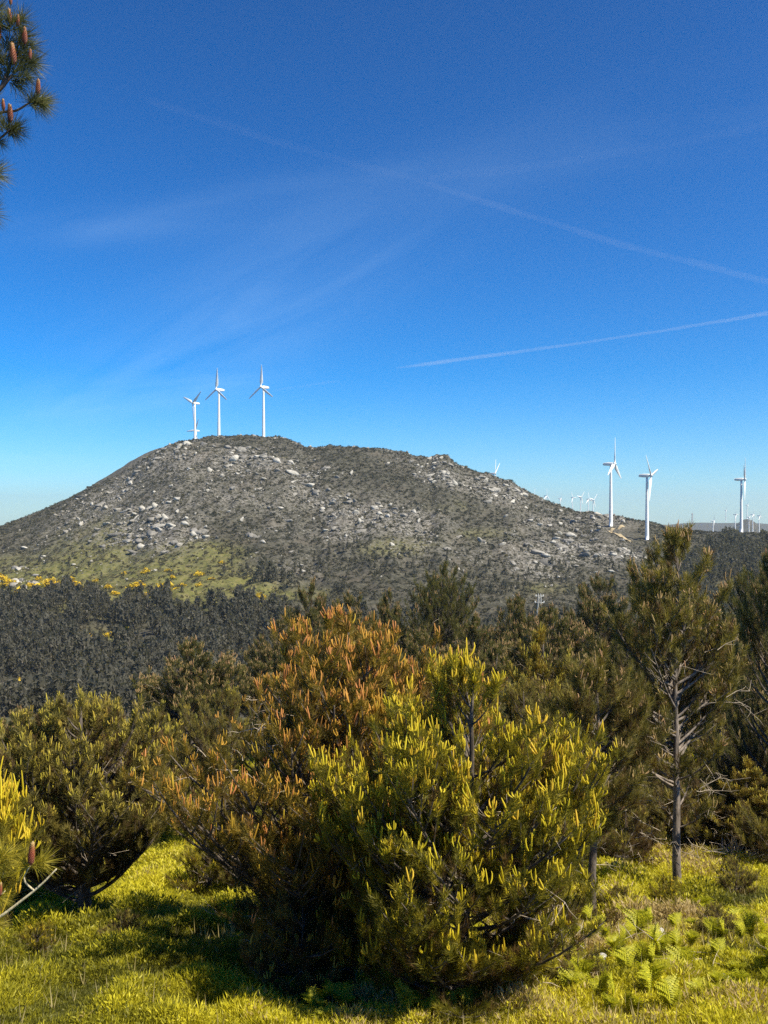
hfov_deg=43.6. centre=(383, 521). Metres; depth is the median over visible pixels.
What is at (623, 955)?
bracken fern
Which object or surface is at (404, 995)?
bracken fern
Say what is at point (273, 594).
pine
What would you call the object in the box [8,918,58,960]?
pine bush
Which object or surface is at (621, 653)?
dark pine
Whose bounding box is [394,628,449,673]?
tan tipped pine
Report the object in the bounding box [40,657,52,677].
pine
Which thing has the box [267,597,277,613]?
pine
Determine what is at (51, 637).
pine
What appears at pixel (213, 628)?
pine
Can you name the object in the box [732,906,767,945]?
bracken fern
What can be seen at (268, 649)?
tan tipped pine
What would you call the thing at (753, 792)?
amber tipped pine
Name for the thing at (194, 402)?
wind turbine
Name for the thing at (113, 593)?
broom bush
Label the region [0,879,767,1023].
grass
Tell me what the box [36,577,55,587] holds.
broom bush
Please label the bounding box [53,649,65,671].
pine
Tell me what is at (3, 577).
broom bush
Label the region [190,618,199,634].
pine
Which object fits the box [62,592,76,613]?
pine
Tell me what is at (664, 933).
bracken fern
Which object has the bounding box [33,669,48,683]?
pine
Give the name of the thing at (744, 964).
bracken fern
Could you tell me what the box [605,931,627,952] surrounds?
bracken fern
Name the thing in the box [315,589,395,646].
tan tipped pine
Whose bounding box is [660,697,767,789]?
brownish pine
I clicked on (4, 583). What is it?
broom bush
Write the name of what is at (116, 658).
pine
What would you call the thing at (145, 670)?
pine
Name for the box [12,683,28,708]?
pine
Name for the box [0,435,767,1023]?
ground
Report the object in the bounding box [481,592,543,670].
tan tipped pine
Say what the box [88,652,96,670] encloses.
pine
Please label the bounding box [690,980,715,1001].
bracken fern
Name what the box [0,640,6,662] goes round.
pine
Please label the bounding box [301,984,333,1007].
bracken fern
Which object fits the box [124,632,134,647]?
pine
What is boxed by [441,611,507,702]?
pointed pine
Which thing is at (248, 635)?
pine
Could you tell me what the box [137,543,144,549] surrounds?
boulder
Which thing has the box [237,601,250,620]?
pine
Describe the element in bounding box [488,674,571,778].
brownish pine
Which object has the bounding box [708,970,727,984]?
bracken fern
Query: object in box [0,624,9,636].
pine
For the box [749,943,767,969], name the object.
bracken fern
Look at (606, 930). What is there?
bracken fern
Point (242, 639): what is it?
pine
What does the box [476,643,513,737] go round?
pointed pine
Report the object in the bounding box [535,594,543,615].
lattice pylon
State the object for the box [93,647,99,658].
pine
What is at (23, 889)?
pine bush
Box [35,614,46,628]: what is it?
pine
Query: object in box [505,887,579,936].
pine bush
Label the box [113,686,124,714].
pine
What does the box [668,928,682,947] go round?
bracken fern
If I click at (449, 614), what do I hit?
dark pine
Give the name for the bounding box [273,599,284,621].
pine
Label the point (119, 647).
pine
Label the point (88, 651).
pine
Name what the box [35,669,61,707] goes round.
pine
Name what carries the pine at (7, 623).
on the ground at (606, 535)
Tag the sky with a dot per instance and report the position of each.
(529, 238)
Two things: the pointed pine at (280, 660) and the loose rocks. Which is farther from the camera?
the loose rocks
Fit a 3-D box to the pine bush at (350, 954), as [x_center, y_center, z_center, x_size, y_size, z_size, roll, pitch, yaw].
[-0.314,4.318,9.828,1.403,1.192,1.206,0,0,-45]
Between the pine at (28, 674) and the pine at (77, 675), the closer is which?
the pine at (28, 674)
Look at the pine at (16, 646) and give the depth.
376.85 m
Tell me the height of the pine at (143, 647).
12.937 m
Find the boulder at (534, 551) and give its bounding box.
[531,549,543,553]
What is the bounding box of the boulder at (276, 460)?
[272,458,280,462]
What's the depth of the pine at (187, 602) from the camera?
424.57 m
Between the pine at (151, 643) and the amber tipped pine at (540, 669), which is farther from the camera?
the pine at (151, 643)
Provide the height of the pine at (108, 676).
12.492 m
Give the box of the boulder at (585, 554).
[579,552,590,556]
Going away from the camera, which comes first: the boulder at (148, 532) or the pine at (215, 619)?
the pine at (215, 619)
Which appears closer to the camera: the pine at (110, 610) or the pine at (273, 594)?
the pine at (273, 594)
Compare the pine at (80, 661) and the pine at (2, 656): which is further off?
the pine at (2, 656)
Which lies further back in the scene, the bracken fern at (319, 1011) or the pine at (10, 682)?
the pine at (10, 682)
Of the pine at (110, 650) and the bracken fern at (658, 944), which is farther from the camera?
the pine at (110, 650)
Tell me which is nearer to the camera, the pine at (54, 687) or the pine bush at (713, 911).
the pine bush at (713, 911)
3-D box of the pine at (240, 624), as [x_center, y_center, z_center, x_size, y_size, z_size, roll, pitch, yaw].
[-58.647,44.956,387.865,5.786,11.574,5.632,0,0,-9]
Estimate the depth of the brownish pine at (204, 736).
20.78 m
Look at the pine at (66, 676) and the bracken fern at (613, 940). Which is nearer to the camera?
the bracken fern at (613, 940)
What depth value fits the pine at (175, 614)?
405.50 m
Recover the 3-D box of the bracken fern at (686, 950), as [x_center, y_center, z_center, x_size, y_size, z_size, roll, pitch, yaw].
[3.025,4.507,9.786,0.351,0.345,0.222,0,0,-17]
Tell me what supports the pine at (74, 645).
on the ground at (606, 535)
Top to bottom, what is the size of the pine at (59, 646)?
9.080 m
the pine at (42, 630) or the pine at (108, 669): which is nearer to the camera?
the pine at (108, 669)
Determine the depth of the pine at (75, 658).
351.06 m
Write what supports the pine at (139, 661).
on the ground at (606, 535)
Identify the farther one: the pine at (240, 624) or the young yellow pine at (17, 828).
the pine at (240, 624)
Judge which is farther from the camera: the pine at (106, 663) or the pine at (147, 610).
the pine at (147, 610)
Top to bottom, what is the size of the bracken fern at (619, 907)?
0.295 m
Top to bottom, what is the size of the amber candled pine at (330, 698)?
4.354 m
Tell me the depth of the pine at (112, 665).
326.90 m
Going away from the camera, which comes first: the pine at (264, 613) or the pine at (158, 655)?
the pine at (158, 655)
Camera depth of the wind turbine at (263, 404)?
903.91 m
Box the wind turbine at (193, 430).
[186,419,198,438]
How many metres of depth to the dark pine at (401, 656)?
30.01 m
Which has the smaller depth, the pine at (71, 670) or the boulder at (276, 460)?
the pine at (71, 670)
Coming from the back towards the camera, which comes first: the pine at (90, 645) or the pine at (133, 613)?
the pine at (133, 613)
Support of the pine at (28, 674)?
on the ground at (606, 535)
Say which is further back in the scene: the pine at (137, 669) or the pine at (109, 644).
the pine at (109, 644)
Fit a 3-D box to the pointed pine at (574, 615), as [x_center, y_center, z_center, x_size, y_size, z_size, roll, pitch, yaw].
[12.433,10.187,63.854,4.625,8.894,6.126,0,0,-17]
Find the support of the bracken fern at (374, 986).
on the ground at (606, 535)
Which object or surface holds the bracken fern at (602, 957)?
on the ground at (606, 535)
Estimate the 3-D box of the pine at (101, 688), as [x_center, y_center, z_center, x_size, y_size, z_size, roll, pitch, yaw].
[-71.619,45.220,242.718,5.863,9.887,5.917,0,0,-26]
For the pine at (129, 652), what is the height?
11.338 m
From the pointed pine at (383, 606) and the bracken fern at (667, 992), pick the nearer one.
the bracken fern at (667, 992)
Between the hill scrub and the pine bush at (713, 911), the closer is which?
the pine bush at (713, 911)
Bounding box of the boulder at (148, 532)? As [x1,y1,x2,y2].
[146,530,157,535]
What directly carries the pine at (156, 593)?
on the ground at (606, 535)
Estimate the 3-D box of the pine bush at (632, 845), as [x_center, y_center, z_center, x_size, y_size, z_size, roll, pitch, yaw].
[4.766,6.102,18.793,1.527,1.421,1.702,0,0,19]
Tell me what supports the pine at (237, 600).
on the ground at (606, 535)
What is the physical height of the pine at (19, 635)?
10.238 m
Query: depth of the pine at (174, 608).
417.72 m
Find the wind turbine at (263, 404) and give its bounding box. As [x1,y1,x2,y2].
[249,365,272,436]
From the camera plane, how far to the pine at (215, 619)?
402.04 m
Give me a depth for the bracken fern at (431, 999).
8.35 m
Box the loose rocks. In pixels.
[4,434,749,606]
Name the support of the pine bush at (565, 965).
on the ground at (606, 535)
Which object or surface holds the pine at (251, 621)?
on the ground at (606, 535)
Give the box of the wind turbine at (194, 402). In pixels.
[183,391,200,438]
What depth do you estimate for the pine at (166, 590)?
449.45 m
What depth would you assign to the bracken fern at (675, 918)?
12.03 m
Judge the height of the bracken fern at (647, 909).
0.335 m
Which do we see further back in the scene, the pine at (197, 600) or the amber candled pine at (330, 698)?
the pine at (197, 600)
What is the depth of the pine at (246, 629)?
373.74 m
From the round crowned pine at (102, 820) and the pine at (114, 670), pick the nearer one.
the round crowned pine at (102, 820)
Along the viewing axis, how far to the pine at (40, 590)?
487.69 m
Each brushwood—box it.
[535,905,633,954]
[539,927,618,983]
[619,917,765,965]
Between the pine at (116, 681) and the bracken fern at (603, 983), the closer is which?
the bracken fern at (603, 983)
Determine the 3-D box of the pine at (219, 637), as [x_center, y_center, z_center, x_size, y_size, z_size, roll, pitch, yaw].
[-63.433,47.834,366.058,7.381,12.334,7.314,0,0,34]
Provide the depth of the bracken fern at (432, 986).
8.83 m
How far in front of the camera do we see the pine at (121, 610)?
435.55 m
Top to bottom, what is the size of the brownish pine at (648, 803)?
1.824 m
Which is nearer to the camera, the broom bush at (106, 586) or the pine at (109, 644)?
the pine at (109, 644)
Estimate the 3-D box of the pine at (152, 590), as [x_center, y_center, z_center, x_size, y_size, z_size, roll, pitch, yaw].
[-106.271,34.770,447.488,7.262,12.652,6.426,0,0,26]
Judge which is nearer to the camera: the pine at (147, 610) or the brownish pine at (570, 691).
the brownish pine at (570, 691)
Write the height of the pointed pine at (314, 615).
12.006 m
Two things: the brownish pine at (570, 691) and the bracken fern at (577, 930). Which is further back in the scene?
the brownish pine at (570, 691)
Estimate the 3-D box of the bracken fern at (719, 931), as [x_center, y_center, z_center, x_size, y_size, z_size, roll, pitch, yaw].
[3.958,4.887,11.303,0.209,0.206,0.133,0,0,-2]
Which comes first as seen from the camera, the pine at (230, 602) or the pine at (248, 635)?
the pine at (248, 635)
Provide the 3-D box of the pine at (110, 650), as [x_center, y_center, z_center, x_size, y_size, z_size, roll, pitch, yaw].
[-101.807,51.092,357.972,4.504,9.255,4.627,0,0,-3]
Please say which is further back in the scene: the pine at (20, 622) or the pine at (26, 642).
the pine at (20, 622)
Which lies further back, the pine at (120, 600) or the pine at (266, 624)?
the pine at (120, 600)
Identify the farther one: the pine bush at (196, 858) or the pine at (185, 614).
the pine at (185, 614)
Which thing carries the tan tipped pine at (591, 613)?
on the ground at (606, 535)
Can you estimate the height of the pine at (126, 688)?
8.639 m
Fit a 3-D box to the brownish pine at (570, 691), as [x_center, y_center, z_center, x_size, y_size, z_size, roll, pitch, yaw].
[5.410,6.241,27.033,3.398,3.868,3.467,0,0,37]
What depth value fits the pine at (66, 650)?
356.23 m
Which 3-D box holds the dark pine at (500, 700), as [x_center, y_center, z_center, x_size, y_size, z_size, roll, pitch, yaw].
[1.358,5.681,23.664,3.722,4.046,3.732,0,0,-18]
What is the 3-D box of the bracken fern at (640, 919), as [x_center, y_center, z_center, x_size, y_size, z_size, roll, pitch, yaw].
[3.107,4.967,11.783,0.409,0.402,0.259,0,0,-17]
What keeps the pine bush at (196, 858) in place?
on the ground at (606, 535)
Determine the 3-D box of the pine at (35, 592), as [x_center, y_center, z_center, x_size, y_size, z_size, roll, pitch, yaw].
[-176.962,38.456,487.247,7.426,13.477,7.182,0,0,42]
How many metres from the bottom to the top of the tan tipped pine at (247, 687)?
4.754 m
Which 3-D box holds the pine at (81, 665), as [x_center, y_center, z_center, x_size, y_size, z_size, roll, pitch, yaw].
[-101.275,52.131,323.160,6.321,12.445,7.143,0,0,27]
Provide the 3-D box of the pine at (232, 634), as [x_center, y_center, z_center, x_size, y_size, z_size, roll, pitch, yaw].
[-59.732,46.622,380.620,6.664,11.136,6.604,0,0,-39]
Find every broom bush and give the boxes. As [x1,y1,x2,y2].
[0,573,7,581]
[0,578,20,587]
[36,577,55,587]
[102,583,115,589]
[110,590,119,595]
[125,580,145,589]
[140,567,150,573]
[148,581,179,592]
[191,570,205,577]
[255,592,265,600]
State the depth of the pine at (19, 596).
474.88 m
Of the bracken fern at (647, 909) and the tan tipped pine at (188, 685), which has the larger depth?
the tan tipped pine at (188, 685)
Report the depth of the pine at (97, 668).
325.42 m
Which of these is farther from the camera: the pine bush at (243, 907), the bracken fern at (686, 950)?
the pine bush at (243, 907)
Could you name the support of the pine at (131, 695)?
on the ground at (606, 535)
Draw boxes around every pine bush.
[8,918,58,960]
[11,878,65,902]
[96,907,147,936]
[165,832,231,896]
[207,838,273,889]
[224,860,270,915]
[238,879,361,1003]
[281,894,386,1004]
[470,901,548,913]
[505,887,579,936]
[545,939,609,983]
[567,850,589,887]
[580,901,598,921]
[596,883,639,913]
[597,801,666,866]
[646,783,747,851]
[647,873,693,902]
[694,900,740,938]
[700,824,763,862]
[712,769,764,831]
[712,854,761,896]
[729,790,767,862]
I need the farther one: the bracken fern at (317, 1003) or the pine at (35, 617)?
the pine at (35, 617)
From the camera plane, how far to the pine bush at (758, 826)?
18.20 m
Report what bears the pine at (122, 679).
on the ground at (606, 535)
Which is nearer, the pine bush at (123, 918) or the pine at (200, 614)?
the pine bush at (123, 918)
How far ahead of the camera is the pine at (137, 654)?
332.33 m
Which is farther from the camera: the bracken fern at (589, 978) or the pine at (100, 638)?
the pine at (100, 638)
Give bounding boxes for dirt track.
[606,525,630,541]
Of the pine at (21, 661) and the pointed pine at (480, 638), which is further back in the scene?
the pine at (21, 661)
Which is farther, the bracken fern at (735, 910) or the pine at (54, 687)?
the pine at (54, 687)
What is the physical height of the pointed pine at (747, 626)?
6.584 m
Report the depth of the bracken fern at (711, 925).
11.30 m
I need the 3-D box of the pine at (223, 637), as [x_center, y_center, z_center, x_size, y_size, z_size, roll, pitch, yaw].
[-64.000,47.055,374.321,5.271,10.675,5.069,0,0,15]
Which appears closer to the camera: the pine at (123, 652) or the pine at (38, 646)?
the pine at (123, 652)
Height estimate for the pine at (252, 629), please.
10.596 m
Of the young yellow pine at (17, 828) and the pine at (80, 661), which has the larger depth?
the pine at (80, 661)
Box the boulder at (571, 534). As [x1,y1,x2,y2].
[565,532,576,536]
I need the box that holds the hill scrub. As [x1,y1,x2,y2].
[0,434,758,713]
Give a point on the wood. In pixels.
(726, 557)
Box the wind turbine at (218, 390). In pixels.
[205,369,226,435]
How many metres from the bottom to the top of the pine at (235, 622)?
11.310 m
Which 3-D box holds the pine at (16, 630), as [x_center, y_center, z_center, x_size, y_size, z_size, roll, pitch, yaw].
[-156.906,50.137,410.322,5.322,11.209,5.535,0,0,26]
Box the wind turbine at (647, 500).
[639,456,657,539]
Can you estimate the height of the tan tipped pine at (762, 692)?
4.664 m
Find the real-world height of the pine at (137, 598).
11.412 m
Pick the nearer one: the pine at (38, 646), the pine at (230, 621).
the pine at (38, 646)
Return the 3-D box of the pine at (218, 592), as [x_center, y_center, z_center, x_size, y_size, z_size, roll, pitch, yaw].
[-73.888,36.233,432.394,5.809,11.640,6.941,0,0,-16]
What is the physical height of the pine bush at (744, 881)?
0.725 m
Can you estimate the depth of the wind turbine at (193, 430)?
1349.46 m
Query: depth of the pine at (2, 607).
445.76 m
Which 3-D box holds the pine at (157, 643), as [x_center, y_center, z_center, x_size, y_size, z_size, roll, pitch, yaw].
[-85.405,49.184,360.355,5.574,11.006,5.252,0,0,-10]
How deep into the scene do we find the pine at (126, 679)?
276.09 m
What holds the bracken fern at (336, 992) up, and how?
on the ground at (606, 535)
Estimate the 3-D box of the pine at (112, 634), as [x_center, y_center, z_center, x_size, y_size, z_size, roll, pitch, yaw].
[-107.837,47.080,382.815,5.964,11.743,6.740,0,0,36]
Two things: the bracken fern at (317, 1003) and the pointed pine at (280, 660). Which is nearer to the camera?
the bracken fern at (317, 1003)
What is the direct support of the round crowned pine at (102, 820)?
on the ground at (606, 535)
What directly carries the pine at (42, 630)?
on the ground at (606, 535)
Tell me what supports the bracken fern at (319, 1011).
on the ground at (606, 535)
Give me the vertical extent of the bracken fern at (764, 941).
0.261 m
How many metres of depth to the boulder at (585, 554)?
591.68 m
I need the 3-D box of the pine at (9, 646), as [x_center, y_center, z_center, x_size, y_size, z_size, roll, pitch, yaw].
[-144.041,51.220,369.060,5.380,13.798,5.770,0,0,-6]
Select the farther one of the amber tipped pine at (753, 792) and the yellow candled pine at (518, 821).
the amber tipped pine at (753, 792)
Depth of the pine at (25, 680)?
265.54 m
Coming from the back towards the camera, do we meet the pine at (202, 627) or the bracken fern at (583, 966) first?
the pine at (202, 627)
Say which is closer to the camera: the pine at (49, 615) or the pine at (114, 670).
the pine at (114, 670)
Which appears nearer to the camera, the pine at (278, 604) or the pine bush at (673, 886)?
the pine bush at (673, 886)
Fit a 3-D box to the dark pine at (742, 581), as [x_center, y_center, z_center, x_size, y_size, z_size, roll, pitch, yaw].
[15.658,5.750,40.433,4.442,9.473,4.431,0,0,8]
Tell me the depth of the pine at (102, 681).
247.25 m
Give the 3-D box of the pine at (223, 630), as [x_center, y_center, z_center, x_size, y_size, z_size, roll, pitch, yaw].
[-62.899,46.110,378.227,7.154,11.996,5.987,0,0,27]
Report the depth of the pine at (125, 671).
311.15 m
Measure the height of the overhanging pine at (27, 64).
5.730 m
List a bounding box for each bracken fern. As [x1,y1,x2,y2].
[296,1003,314,1013]
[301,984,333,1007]
[310,1002,335,1020]
[312,995,326,1008]
[321,978,354,1004]
[334,992,355,1007]
[367,976,402,995]
[393,978,424,1012]
[418,987,439,1017]
[421,979,449,996]
[442,985,458,1006]
[457,984,499,1006]
[555,967,587,988]
[566,925,583,936]
[566,955,601,976]
[570,971,598,990]
[579,903,593,921]
[586,914,605,935]
[588,966,614,996]
[596,954,605,964]
[599,925,612,938]
[600,992,621,1012]
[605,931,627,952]
[606,939,636,972]
[616,903,633,913]
[618,924,634,942]
[622,989,646,1010]
[623,908,654,939]
[633,940,663,962]
[634,958,671,995]
[635,904,652,922]
[644,923,672,959]
[648,929,668,953]
[654,974,682,1009]
[664,953,686,972]
[665,944,698,962]
[667,912,681,927]
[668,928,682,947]
[684,917,698,926]
[684,929,701,947]
[685,975,724,994]
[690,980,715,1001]
[692,894,714,910]
[702,916,735,938]
[708,936,725,956]
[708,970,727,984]
[710,929,727,939]
[722,967,753,985]
[725,960,747,971]
[726,908,743,916]
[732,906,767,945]
[733,920,748,942]
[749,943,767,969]
[758,932,767,954]
[761,968,767,981]
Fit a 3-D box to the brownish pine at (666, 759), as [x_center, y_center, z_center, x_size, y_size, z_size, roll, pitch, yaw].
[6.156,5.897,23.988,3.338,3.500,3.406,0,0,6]
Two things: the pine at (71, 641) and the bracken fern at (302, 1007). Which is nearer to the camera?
the bracken fern at (302, 1007)
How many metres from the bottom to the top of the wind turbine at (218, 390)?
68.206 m
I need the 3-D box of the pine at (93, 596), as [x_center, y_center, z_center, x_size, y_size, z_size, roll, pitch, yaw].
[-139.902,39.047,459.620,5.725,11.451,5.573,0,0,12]
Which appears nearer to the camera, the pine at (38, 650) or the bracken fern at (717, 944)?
the bracken fern at (717, 944)
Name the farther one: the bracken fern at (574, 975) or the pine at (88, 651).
the pine at (88, 651)
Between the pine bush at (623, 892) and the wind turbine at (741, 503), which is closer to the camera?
the pine bush at (623, 892)
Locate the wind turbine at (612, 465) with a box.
[603,451,620,525]
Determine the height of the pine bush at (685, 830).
1.739 m
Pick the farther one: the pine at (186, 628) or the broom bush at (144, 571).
the broom bush at (144, 571)
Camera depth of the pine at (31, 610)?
446.04 m
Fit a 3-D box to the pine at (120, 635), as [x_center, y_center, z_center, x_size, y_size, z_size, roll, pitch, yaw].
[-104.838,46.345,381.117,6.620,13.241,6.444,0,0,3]
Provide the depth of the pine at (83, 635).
372.87 m
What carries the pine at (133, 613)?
on the ground at (606, 535)
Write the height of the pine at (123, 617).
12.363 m
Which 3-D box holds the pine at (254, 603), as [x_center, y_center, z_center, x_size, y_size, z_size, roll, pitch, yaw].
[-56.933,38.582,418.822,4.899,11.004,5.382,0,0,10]
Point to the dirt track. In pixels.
(619, 527)
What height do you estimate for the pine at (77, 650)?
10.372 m
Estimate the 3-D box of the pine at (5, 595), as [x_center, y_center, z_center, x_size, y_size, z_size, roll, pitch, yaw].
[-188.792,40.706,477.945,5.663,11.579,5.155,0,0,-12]
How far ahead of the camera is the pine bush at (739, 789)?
20.05 m
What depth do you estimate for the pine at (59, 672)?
337.45 m
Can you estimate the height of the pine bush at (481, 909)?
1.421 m
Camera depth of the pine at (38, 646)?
367.52 m
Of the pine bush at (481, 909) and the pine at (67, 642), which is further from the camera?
the pine at (67, 642)
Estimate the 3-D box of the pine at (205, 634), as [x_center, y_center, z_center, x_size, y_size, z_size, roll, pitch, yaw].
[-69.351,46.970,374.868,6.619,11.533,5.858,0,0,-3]
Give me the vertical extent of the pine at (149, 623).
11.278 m
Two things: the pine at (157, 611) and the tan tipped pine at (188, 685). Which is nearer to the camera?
the tan tipped pine at (188, 685)
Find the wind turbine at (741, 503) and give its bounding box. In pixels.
[734,466,746,531]
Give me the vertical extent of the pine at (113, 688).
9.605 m
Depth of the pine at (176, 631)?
380.98 m
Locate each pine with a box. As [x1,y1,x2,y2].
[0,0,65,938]
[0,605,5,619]
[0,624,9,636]
[0,630,10,644]
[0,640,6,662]
[0,652,8,673]
[0,675,20,716]
[0,682,13,716]
[0,684,188,910]
[0,756,46,928]
[1,703,38,733]
[2,592,9,607]
[3,611,13,628]
[3,621,11,634]
[3,638,14,671]
[5,587,12,602]
[6,646,18,671]
[7,676,18,712]
[11,626,21,642]
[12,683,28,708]
[13,643,19,651]
[13,646,30,676]
[14,590,22,604]
[15,619,23,636]
[16,630,22,645]
[18,647,27,669]
[19,637,30,657]
[19,672,36,684]
[19,673,32,695]
[22,628,31,638]
[27,601,36,620]
[27,633,42,649]
[28,585,42,598]
[28,651,42,673]
[31,613,38,626]
[32,585,44,608]
[32,641,44,666]
[32,652,45,673]
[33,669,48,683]
[34,648,44,670]
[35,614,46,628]
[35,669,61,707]
[36,618,42,629]
[37,642,51,665]
[38,626,48,643]
[39,598,50,614]
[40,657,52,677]
[43,672,62,711]
[44,611,54,629]
[45,632,57,660]
[48,579,54,592]
[53,629,60,638]
[53,644,62,658]
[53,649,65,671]
[55,618,67,635]
[55,662,68,679]
[60,645,71,664]
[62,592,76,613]
[62,671,74,682]
[63,605,73,624]
[63,638,72,655]
[63,665,74,673]
[65,617,75,631]
[66,648,73,661]
[66,662,76,671]
[67,624,76,651]
[69,638,73,653]
[70,653,78,665]
[72,639,78,652]
[72,648,82,662]
[73,669,83,686]
[74,668,90,681]
[75,628,93,659]
[76,657,88,672]
[76,662,87,672]
[80,644,95,671]
[80,676,88,687]
[84,639,96,660]
[85,661,92,669]
[87,592,97,612]
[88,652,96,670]
[89,660,104,678]
[92,640,100,654]
[92,673,108,698]
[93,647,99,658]
[93,683,109,698]
[94,633,104,651]
[99,655,111,670]
[100,642,107,652]
[100,656,113,674]
[102,671,113,685]
[104,667,112,677]
[105,640,113,648]
[106,647,113,656]
[107,602,117,623]
[107,672,131,714]
[108,684,122,700]
[109,626,118,649]
[109,661,121,668]
[109,664,122,681]
[110,653,119,663]
[111,622,127,645]
[112,595,123,621]
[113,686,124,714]
[114,640,130,654]
[116,604,128,624]
[118,644,132,655]
[118,655,128,668]
[119,604,130,626]
[119,675,130,716]
[120,604,542,979]
[120,676,126,712]
[121,686,131,716]
[122,668,130,681]
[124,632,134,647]
[124,672,143,712]
[125,586,134,600]
[125,604,138,627]
[125,649,132,664]
[127,634,247,787]
[127,649,148,670]
[129,665,146,680]
[132,726,199,833]
[134,593,141,605]
[135,653,145,670]
[138,642,151,673]
[141,595,155,616]
[141,634,149,642]
[143,654,153,670]
[143,665,150,675]
[146,610,159,634]
[147,640,157,653]
[149,583,160,604]
[150,647,157,667]
[150,650,165,672]
[151,587,161,608]
[153,605,162,631]
[154,640,160,659]
[156,624,174,645]
[161,583,170,600]
[163,598,175,618]
[169,605,177,623]
[170,611,180,630]
[172,622,183,641]
[172,681,271,834]
[179,611,190,626]
[179,616,186,632]
[181,622,190,639]
[182,598,192,611]
[189,623,198,638]
[190,606,206,628]
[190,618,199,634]
[193,596,201,611]
[199,622,205,640]
[201,629,210,642]
[206,588,216,608]
[208,630,222,648]
[209,624,225,639]
[210,611,222,624]
[212,613,218,625]
[213,590,224,605]
[215,620,224,629]
[215,629,226,647]
[216,624,232,651]
[216,632,226,650]
[217,595,226,620]
[223,597,236,614]
[224,657,285,756]
[226,626,238,647]
[227,614,237,630]
[230,617,238,638]
[232,619,244,636]
[233,586,241,600]
[233,596,240,618]
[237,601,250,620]
[238,626,249,647]
[240,614,304,678]
[240,632,250,638]
[240,634,245,643]
[247,618,258,633]
[247,635,255,653]
[249,598,258,617]
[249,623,256,640]
[252,629,311,748]
[256,556,268,577]
[258,610,267,629]
[258,614,265,633]
[262,619,270,633]
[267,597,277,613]
[268,592,280,608]
[273,576,327,668]
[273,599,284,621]
[303,637,623,1023]
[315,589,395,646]
[366,588,411,655]
[375,654,423,694]
[385,559,485,670]
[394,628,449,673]
[426,683,506,734]
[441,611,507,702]
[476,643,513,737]
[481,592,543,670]
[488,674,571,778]
[497,602,595,691]
[499,623,591,736]
[519,632,678,919]
[551,610,576,688]
[555,570,645,666]
[556,681,612,787]
[579,518,761,892]
[579,622,668,714]
[599,694,695,800]
[602,766,697,834]
[647,626,720,755]
[657,766,737,800]
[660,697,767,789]
[670,638,764,758]
[682,755,767,852]
[699,544,767,815]
[704,653,767,752]
[711,551,767,654]
[733,601,767,672]
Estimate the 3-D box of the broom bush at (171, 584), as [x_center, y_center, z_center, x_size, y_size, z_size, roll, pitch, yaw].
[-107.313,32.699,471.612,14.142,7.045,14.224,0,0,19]
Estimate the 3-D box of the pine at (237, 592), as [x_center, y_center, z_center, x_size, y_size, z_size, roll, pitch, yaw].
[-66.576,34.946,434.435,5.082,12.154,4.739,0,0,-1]
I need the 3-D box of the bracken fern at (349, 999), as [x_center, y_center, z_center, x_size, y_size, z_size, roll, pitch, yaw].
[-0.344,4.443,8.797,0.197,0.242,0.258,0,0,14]
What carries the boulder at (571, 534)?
on the ground at (606, 535)
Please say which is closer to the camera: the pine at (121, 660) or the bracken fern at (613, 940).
the bracken fern at (613, 940)
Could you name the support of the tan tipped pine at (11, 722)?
on the ground at (606, 535)
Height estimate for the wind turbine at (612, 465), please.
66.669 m
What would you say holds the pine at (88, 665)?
on the ground at (606, 535)
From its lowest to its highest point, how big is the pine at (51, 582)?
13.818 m
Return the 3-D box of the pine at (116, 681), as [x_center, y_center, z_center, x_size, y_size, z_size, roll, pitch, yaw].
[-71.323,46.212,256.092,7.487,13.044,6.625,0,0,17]
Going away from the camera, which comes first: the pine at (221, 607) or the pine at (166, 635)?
the pine at (166, 635)
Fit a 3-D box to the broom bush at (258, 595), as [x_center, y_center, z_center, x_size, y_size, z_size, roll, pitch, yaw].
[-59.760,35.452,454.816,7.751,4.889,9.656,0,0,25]
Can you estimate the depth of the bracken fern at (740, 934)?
11.28 m
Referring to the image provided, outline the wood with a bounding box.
[0,520,767,716]
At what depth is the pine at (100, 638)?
368.98 m
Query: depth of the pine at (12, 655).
365.30 m
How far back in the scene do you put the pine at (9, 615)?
433.78 m
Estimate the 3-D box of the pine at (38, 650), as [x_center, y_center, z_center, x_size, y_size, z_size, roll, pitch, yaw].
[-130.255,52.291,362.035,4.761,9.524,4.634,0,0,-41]
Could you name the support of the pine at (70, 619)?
on the ground at (606, 535)
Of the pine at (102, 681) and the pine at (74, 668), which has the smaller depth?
the pine at (102, 681)
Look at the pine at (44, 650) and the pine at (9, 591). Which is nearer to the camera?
the pine at (44, 650)
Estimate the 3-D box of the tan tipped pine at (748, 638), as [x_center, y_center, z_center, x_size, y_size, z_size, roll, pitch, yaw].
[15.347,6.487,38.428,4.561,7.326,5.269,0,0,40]
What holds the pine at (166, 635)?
on the ground at (606, 535)
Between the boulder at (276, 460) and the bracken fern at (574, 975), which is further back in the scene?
the boulder at (276, 460)
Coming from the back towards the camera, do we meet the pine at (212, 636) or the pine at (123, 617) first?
the pine at (123, 617)
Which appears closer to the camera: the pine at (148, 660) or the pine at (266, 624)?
the pine at (148, 660)
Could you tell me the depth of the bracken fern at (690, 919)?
12.08 m
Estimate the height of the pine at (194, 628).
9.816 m
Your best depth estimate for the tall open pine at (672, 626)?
15.87 m
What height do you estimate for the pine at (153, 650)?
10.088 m
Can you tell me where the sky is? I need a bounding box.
[0,0,767,524]
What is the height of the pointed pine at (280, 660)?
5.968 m
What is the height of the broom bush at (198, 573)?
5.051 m
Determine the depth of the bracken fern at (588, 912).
13.76 m
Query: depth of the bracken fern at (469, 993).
8.53 m
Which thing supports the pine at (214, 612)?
on the ground at (606, 535)

